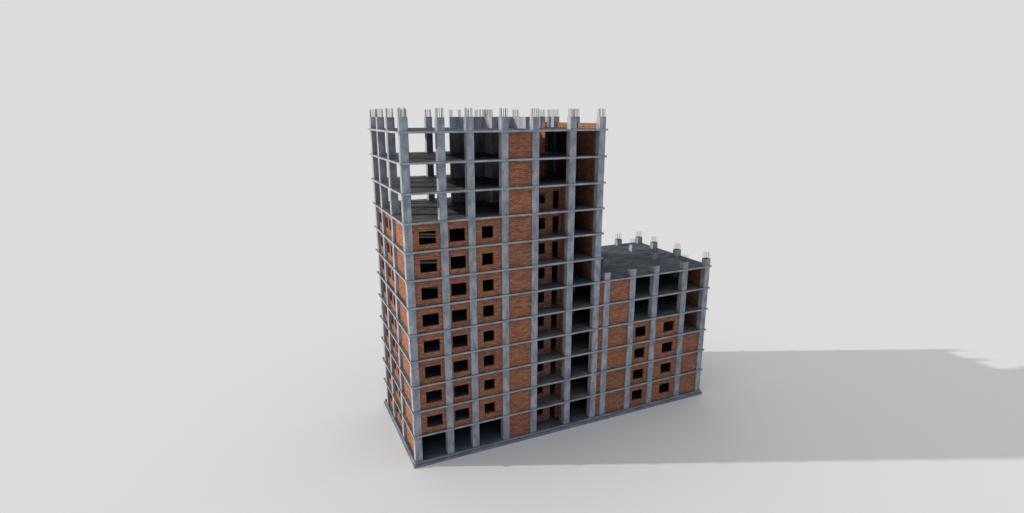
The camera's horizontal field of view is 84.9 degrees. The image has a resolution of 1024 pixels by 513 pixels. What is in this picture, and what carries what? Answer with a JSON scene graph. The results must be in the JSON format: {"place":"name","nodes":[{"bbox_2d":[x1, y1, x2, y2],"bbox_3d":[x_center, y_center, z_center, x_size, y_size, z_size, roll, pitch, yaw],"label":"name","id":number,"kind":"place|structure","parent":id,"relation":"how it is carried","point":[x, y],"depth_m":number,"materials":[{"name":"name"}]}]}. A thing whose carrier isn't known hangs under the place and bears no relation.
{"place":"outdoors","nodes":[
{"label":"outdoors","id":0,"kind":"place"},
{"bbox_2d":[0,115,1023,512],"bbox_3d":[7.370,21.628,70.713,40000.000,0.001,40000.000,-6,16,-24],"label":"ground","id":1,"kind":"structure","parent":0,"point":[190,313],"depth_m":105.64,"materials":[{"name":"white"}]},
{"bbox_2d":[368,107,711,468],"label":"unfinished building","id":2,"kind":"structure","parent":1,"relation":"on","point":[519,302],"depth_m":65.79,"materials":[{"name":"concrete"}]},
{"bbox_2d":[0,0,1023,117],"label":"sky","id":3,"kind":"structure","parent":0,"point":[59,58],"materials":[{"name":"white"}]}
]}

